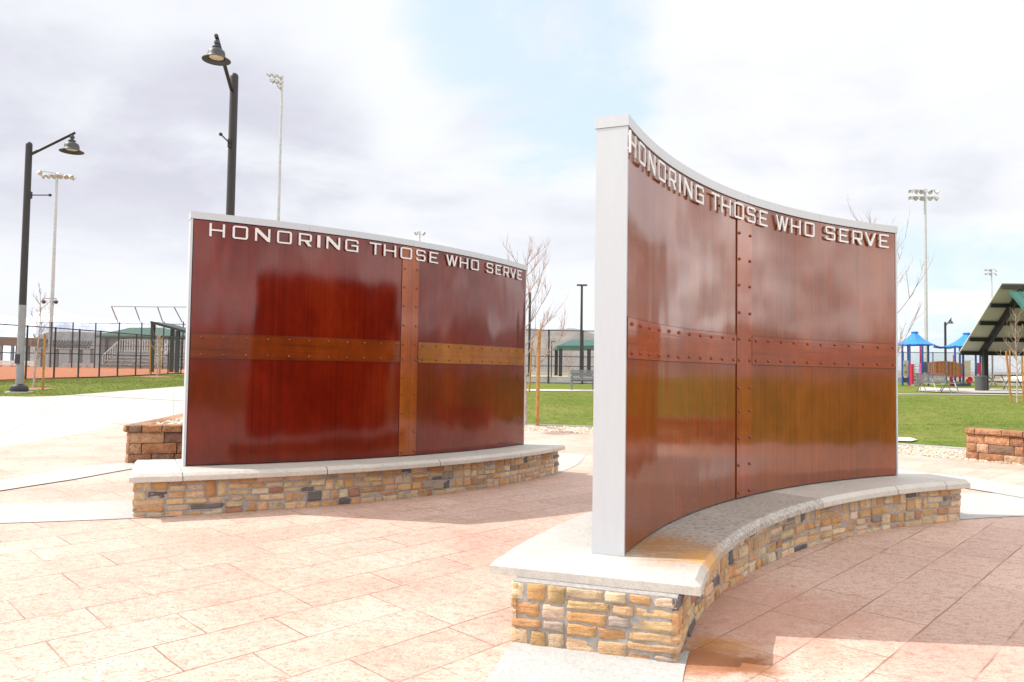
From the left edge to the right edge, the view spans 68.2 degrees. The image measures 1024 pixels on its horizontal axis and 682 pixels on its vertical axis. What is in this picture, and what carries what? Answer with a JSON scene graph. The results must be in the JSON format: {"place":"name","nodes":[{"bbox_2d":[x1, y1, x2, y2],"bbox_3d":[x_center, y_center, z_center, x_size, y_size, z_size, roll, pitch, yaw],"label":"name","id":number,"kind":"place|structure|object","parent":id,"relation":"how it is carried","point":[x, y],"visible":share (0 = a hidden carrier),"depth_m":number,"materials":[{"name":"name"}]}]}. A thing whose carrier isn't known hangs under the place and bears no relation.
{"place":"outdoors","nodes":[
{"label":"outdoors","id":0,"kind":"place"},
{"bbox_2d":[14,331,101,365],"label":"building","id":1,"kind":"structure","parent":0,"point":[31,353],"depth_m":277.57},
{"bbox_2d":[0,462,133,489],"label":"path","id":2,"kind":"structure","parent":0,"point":[51,476],"depth_m":9.26,"materials":[{"name":"concrete"}]},
{"bbox_2d":[0,500,175,522],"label":"path","id":3,"kind":"structure","parent":0,"point":[41,512],"depth_m":6.88,"materials":[{"name":"concrete"}]},
{"bbox_2d":[0,386,183,446],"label":"pavement","id":4,"kind":"structure","parent":0,"point":[26,419],"depth_m":19.42,"materials":[{"name":"concrete"}]},
{"bbox_2d":[202,34,238,215],"bbox_3d":[-7.401,-2.705,19.205,0.821,9.426,2.666,1,-2,-7],"label":"street lamp","id":5,"kind":"object","parent":4,"relation":"on","point":[215,55],"visible":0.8,"depth_m":20.10,"materials":[{"name":"brown metal"}]},
{"bbox_2d":[0,366,184,380],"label":"infield","id":6,"kind":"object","parent":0,"point":[4,374],"visible":0.34,"depth_m":45.26,"materials":[{"name":"soil"}]},
{"bbox_2d":[0,360,34,365],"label":"player bench","id":7,"kind":"object","parent":6,"relation":"on","point":[5,361],"visible":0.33,"depth_m":77.94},
{"bbox_2d":[0,337,47,366],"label":"dugout shelter","id":8,"kind":"object","parent":6,"relation":"on","point":[8,343],"visible":0.38,"depth_m":82.04,"materials":[{"name":"brown metal"}]},
{"bbox_2d":[37,170,76,366],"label":"floodlight mast","id":9,"kind":"object","parent":6,"relation":"on","point":[55,176],"visible":0.98,"depth_m":75.29,"materials":[{"name":"metal"}]},
{"bbox_2d":[39,340,93,366],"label":"dugout shelter","id":10,"kind":"object","parent":6,"relation":"on","point":[65,347],"visible":0.26,"depth_m":82.03,"materials":[{"name":"grey metal"}]},
{"bbox_2d":[61,363,95,367],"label":"concrete barrier","id":11,"kind":"object","parent":6,"relation":"on","point":[81,364],"visible":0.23,"depth_m":75.94,"materials":[{"name":"grey concrete"}]},
{"bbox_2d":[34,306,185,369],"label":"backstop fence","id":12,"kind":"object","parent":6,"relation":"on","point":[141,324],"visible":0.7,"depth_m":72.01,"materials":[{"name":"grey metal"}]},
{"bbox_2d":[102,339,169,367],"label":"bleachers","id":13,"kind":"object","parent":6,"relation":"on","point":[122,363],"visible":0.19,"depth_m":79.77,"materials":[{"name":"metal"}]},
{"bbox_2d":[150,321,185,372],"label":"dugout shelter","id":14,"kind":"object","parent":6,"relation":"on","point":[173,328],"visible":0.33,"depth_m":50.11,"materials":[{"name":"green paint"}]},
{"bbox_2d":[161,340,184,368],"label":"bleachers","id":15,"kind":"object","parent":6,"relation":"on","point":[174,358],"visible":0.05,"depth_m":78.96,"materials":[{"name":"metal"}]},
{"bbox_2d":[0,309,185,363],"bbox_3d":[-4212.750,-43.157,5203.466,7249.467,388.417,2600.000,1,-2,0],"label":"mountains","id":16,"kind":"structure","parent":0,"point":[61,316],"depth_m":4783.19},
{"bbox_2d":[0,423,1023,681],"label":"plaza","id":17,"kind":"structure","parent":0,"point":[412,589],"depth_m":4.81,"materials":[{"name":"pink concrete"}]},
{"bbox_2d":[123,413,182,462],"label":"block wall","id":18,"kind":"structure","parent":17,"relation":"on","point":[149,440],"depth_m":10.82,"materials":[{"name":"brown stone"}]},
{"bbox_2d":[129,211,564,516],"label":"memorial wall","id":19,"kind":"structure","parent":17,"relation":"on","point":[326,366],"depth_m":8.05,"materials":[{"name":"red metal"}]},
{"bbox_2d":[490,113,970,662],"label":"memorial wall","id":20,"kind":"structure","parent":17,"relation":"on","point":[744,385],"depth_m":5.62,"materials":[{"name":"orange metal"}]},
{"bbox_2d":[965,427,1023,463],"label":"block wall","id":21,"kind":"structure","parent":17,"relation":"on","point":[1003,445],"depth_m":12.76,"materials":[{"name":"brown stone"}]},
{"bbox_2d":[0,365,1023,447],"bbox_3d":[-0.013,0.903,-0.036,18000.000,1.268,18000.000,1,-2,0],"label":"lawn","id":22,"kind":"structure","parent":0,"point":[906,391],"depth_m":23.96,"materials":[{"name":"green plant"}]},
{"bbox_2d":[29,388,50,389],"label":"mulch","id":23,"kind":"object","parent":22,"relation":"on","point":[37,388],"visible":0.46,"depth_m":24.97,"materials":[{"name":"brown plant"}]},
{"bbox_2d":[30,285,51,387],"bbox_3d":[-15.802,-0.183,25.236,0.796,3.576,0.608,1,-2,0],"label":"bare tree","id":24,"kind":"object","parent":23,"relation":"on","point":[36,351],"visible":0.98,"depth_m":25.22,"materials":[{"name":"brown plant"}]},
{"bbox_2d":[41,333,45,390],"bbox_3d":[-15.286,0.736,24.666,0.065,1.976,0.065,2,-2,-22],"label":"tree stake","id":25,"kind":"object","parent":22,"relation":"on","point":[43,364],"visible":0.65,"depth_m":24.65,"materials":[{"name":"brown wood"}]},
{"bbox_2d":[5,131,83,392],"bbox_3d":[-14.789,-2.507,23.957,1.995,8.477,0.750,1,-2,-8],"label":"street lamp","id":26,"kind":"object","parent":22,"relation":"on","point":[71,146],"visible":0.98,"depth_m":23.82,"materials":[{"name":"brown metal"}]},
{"bbox_2d":[0,323,182,380],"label":"chain link fence","id":27,"kind":"object","parent":22,"relation":"on","point":[89,354],"visible":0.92,"depth_m":36.69,"materials":[{"name":"grey metal"}]},
{"bbox_2d":[0,374,183,396],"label":"grass","id":28,"kind":"structure","parent":22,"relation":"on","point":[136,378],"depth_m":29.40,"materials":[{"name":"green plant"}]},
{"bbox_2d":[94,328,185,366],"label":"park building","id":29,"kind":"structure","parent":22,"relation":"on","point":[135,331],"depth_m":118.65,"materials":[{"name":"grey brick"}]},
{"bbox_2d":[149,341,150,375],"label":"tree stake","id":30,"kind":"object","parent":22,"relation":"on","point":[150,361],"visible":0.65,"depth_m":41.40,"materials":[{"name":"brown wood"}]},
{"bbox_2d":[159,336,160,375],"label":"tree stake","id":31,"kind":"object","parent":22,"relation":"on","point":[160,357],"visible":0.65,"depth_m":41.76,"materials":[{"name":"brown wood"}]},
{"bbox_2d":[267,72,283,220],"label":"floodlight mast","id":32,"kind":"object","parent":22,"relation":"on","point":[276,81],"visible":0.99,"depth_m":60.55,"materials":[{"name":"metal"}]},
{"bbox_2d":[414,231,425,240],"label":"floodlight mast","id":33,"kind":"object","parent":22,"relation":"on","point":[422,233],"visible":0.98,"depth_m":120.67,"materials":[{"name":"metal"}]},
{"bbox_2d":[528,341,532,392],"bbox_3d":[0.734,1.069,29.795,0.166,2.123,0.070,1,-2,0],"label":"tree stake","id":34,"kind":"object","parent":22,"relation":"on","point":[530,368],"visible":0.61,"depth_m":29.77,"materials":[{"name":"brown wood"}]},
{"bbox_2d":[500,234,568,423],"bbox_3d":[0.333,-0.386,19.015,2.141,5.015,2.579,2,-3,-32],"label":"bare tree","id":35,"kind":"object","parent":22,"relation":"on","point":[551,316],"visible":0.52,"depth_m":18.89,"materials":[{"name":"brown plant"}]},
{"bbox_2d":[525,329,593,383],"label":"chain link fence","id":36,"kind":"object","parent":22,"relation":"on","point":[561,356],"visible":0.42,"depth_m":41.24,"materials":[{"name":"grey metal"}]},
{"bbox_2d":[527,376,591,383],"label":"board wall","id":37,"kind":"structure","parent":22,"relation":"on","point":[562,380],"depth_m":41.37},
{"bbox_2d":[524,424,965,449],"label":"kerb","id":38,"kind":"structure","parent":22,"relation":"on","point":[932,446],"depth_m":15.16,"materials":[{"name":"concrete"}]},
{"bbox_2d":[524,425,1023,464],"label":"gravel bed","id":39,"kind":"object","parent":22,"relation":"on","point":[898,453],"visible":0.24,"depth_m":14.43,"materials":[{"name":"beige gravel"}]},
{"bbox_2d":[535,329,540,425],"bbox_3d":[0.647,0.963,18.712,0.115,2.508,0.090,1,-2,0],"label":"tree stake","id":40,"kind":"object","parent":39,"relation":"on","point":[538,377],"visible":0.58,"depth_m":18.68,"materials":[{"name":"brown wood"}]},
{"bbox_2d":[847,196,935,355],"bbox_3d":[9.379,-0.935,19.662,2.600,6.188,2.064,1,-2,0],"label":"bare tree","id":41,"kind":"object","parent":22,"relation":"on","point":[899,343],"visible":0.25,"depth_m":19.31,"materials":[{"name":"brown plant"}]},
{"bbox_2d":[908,189,939,376],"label":"floodlight mast","id":42,"kind":"object","parent":22,"relation":"on","point":[921,198],"visible":0.99,"depth_m":80.40,"materials":[{"name":"metal"}]},
{"bbox_2d":[898,331,996,385],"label":"playground structure","id":43,"kind":"object","parent":22,"relation":"on","point":[954,367],"visible":0.73,"depth_m":43.19,"materials":[{"name":"blue plastic"}]},
{"bbox_2d":[944,318,953,381],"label":"street lamp","id":44,"kind":"object","parent":22,"relation":"on","point":[950,321],"visible":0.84,"depth_m":50.02,"materials":[{"name":"black metal"}]},
{"bbox_2d":[898,352,1023,382],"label":"chain link fence","id":45,"kind":"object","parent":22,"relation":"on","point":[961,360],"visible":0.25,"depth_m":58.00,"materials":[{"name":"grey"}]},
{"bbox_2d":[984,269,997,377],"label":"floodlight mast","id":46,"kind":"object","parent":22,"relation":"on","point":[990,270],"visible":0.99,"depth_m":130.46,"materials":[{"name":"metal"}]},
{"bbox_2d":[959,283,1023,389],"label":"picnic pavilion","id":47,"kind":"structure","parent":22,"relation":"on","point":[988,335],"depth_m":35.63,"materials":[{"name":"green metal"}]},
{"bbox_2d":[989,379,1004,385],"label":"boulder","id":48,"kind":"object","parent":22,"relation":"on","point":[998,384],"visible":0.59,"depth_m":44.18,"materials":[{"name":"beige stone"}]},
{"bbox_2d":[1000,377,1014,385],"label":"boulder","id":49,"kind":"object","parent":22,"relation":"on","point":[1006,378],"visible":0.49,"depth_m":44.12,"materials":[{"name":"white stone"}]},
{"bbox_2d":[1005,351,1011,401],"bbox_3d":[16.762,1.248,25.495,0.226,1.829,0.064,1,-2,0],"label":"tree stake","id":50,"kind":"object","parent":22,"relation":"on","point":[1008,374],"visible":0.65,"depth_m":25.48,"materials":[{"name":"brown wood"}]},
{"bbox_2d":[1009,349,1010,397],"bbox_3d":[18.293,1.251,27.767,0.077,1.898,0.056,1,-2,0],"label":"tree stake","id":51,"kind":"object","parent":22,"relation":"on","point":[1010,365],"visible":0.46,"depth_m":27.76,"materials":[{"name":"brown wood"}]},
{"bbox_2d":[996,310,1023,402],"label":"bare tree","id":52,"kind":"object","parent":22,"relation":"on","point":[1015,349],"visible":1,"depth_m":25.23,"materials":[{"name":"brown plant"}]},
{"bbox_2d":[1021,355,1023,401],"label":"tree stake","id":53,"kind":"object","parent":22,"relation":"on","point":[1022,379],"visible":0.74,"depth_m":25.71,"materials":[{"name":"brown wood"}]},
{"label":"mulch","id":54,"kind":"structure","parent":22,"relation":"on","visible":0},
{"bbox_2d":[151,325,163,375],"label":"bare tree","id":55,"kind":"object","parent":54,"relation":"on","point":[159,343],"visible":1,"depth_m":40.01,"materials":[{"name":"brown plant"}]},
{"bbox_2d":[0,0,1023,371],"label":"sky","id":56,"kind":"structure","parent":0,"point":[469,125],"materials":[{"name":"white"}]},
{"bbox_2d":[526,374,591,376],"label":"court","id":57,"kind":"object","parent":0,"point":[554,375],"visible":0.09,"depth_m":68.31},
{"bbox_2d":[528,292,530,375],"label":"steel post","id":58,"kind":"object","parent":57,"relation":"on","point":[529,325],"visible":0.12,"depth_m":45.02,"materials":[{"name":"black metal"}]},
{"bbox_2d":[563,352,574,376],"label":"bare tree","id":59,"kind":"object","parent":57,"relation":"on","point":[568,364],"visible":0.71,"depth_m":61.94,"materials":[{"name":"beige plant"}]},
{"bbox_2d":[553,340,593,376],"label":"park building","id":60,"kind":"structure","parent":57,"relation":"on","point":[589,347],"depth_m":66.29,"materials":[{"name":"green metal"}]},
{"bbox_2d":[577,284,586,371],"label":"area light","id":61,"kind":"object","parent":57,"relation":"on","point":[581,318],"visible":0.74,"depth_m":42.29,"materials":[{"name":"black metal"}]},
{"bbox_2d":[527,389,593,390],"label":"path","id":62,"kind":"structure","parent":0,"point":[562,390],"depth_m":31.22,"materials":[{"name":"concrete"}]},
{"bbox_2d":[570,370,593,389],"bbox_3d":[3.430,1.652,31.729,1.944,0.840,0.569,1,-2,-2],"label":"park bench","id":63,"kind":"object","parent":62,"relation":"on","point":[586,374],"visible":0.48,"depth_m":31.91,"materials":[{"name":"grey metal"}]},
{"bbox_2d":[553,454,584,473],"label":"path","id":64,"kind":"structure","parent":0,"point":[567,461],"depth_m":12.25,"materials":[{"name":"concrete"}]},
{"bbox_2d":[485,642,689,681],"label":"path","id":65,"kind":"structure","parent":0,"point":[523,662],"depth_m":3.73,"materials":[{"name":"concrete"}]},
{"bbox_2d":[525,328,1020,378],"bbox_3d":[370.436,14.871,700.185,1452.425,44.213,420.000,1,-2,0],"label":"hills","id":66,"kind":"structure","parent":0,"point":[570,334],"depth_m":559.70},
{"bbox_2d":[898,437,916,440],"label":"path","id":67,"kind":"structure","parent":0,"point":[905,439],"depth_m":16.21,"materials":[{"name":"concrete"}]},
{"bbox_2d":[919,387,1021,392],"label":"path","id":68,"kind":"structure","parent":0,"point":[971,390],"depth_m":35.93,"materials":[{"name":"concrete"}]},
{"bbox_2d":[915,373,951,392],"bbox_3d":[18.890,1.886,33.849,1.334,0.866,0.625,1,-2,0],"label":"park bench","id":69,"kind":"object","parent":68,"relation":"on","point":[932,379],"visible":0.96,"depth_m":34.07,"materials":[{"name":"grey metal"}]},
{"bbox_2d":[914,375,963,391],"bbox_3d":[19.831,1.972,35.125,1.350,0.787,1.720,1,-2,0],"label":"picnic table","id":70,"kind":"object","parent":68,"relation":"on","point":[954,382],"visible":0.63,"depth_m":34.77,"materials":[{"name":"grey metal"}]},
{"bbox_2d":[974,375,986,390],"bbox_3d":[22.395,2.007,36.082,0.533,0.725,0.528,1,-2,0],"label":"litter bin","id":71,"kind":"object","parent":68,"relation":"on","point":[980,382],"visible":1,"depth_m":35.88,"materials":[{"name":"grey metal"}]},
{"bbox_2d":[989,375,1021,390],"bbox_3d":[23.868,2.025,36.529,1.000,0.787,1.720,1,-2,0],"label":"picnic table","id":72,"kind":"object","parent":68,"relation":"on","point":[1005,382],"visible":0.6,"depth_m":36.23,"materials":[{"name":"grey metal"}]},
{"bbox_2d":[920,472,1023,497],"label":"path","id":73,"kind":"structure","parent":0,"point":[995,487],"depth_m":9.37,"materials":[{"name":"concrete"}]},
{"bbox_2d":[954,394,1000,394],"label":"path","id":74,"kind":"structure","parent":0,"point":[977,394],"depth_m":31.25,"materials":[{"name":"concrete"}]},
{"bbox_2d":[960,493,1023,519],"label":"path","id":75,"kind":"structure","parent":0,"point":[980,505],"depth_m":8.00,"materials":[{"name":"concrete"}]},
{"bbox_2d":[1011,376,1021,385],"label":"boulder","id":76,"kind":"object","parent":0,"point":[1019,378],"visible":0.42,"depth_m":44.09,"materials":[{"name":"white stone"}]},
{"label":"gravel bed","id":77,"kind":"structure","parent":0,"visible":0},
{"bbox_2d":[155,417,182,425],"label":"gravel","id":78,"kind":"structure","parent":77,"relation":"on","point":[176,420],"depth_m":11.74,"materials":[{"name":"beige gravel"}]}
]}

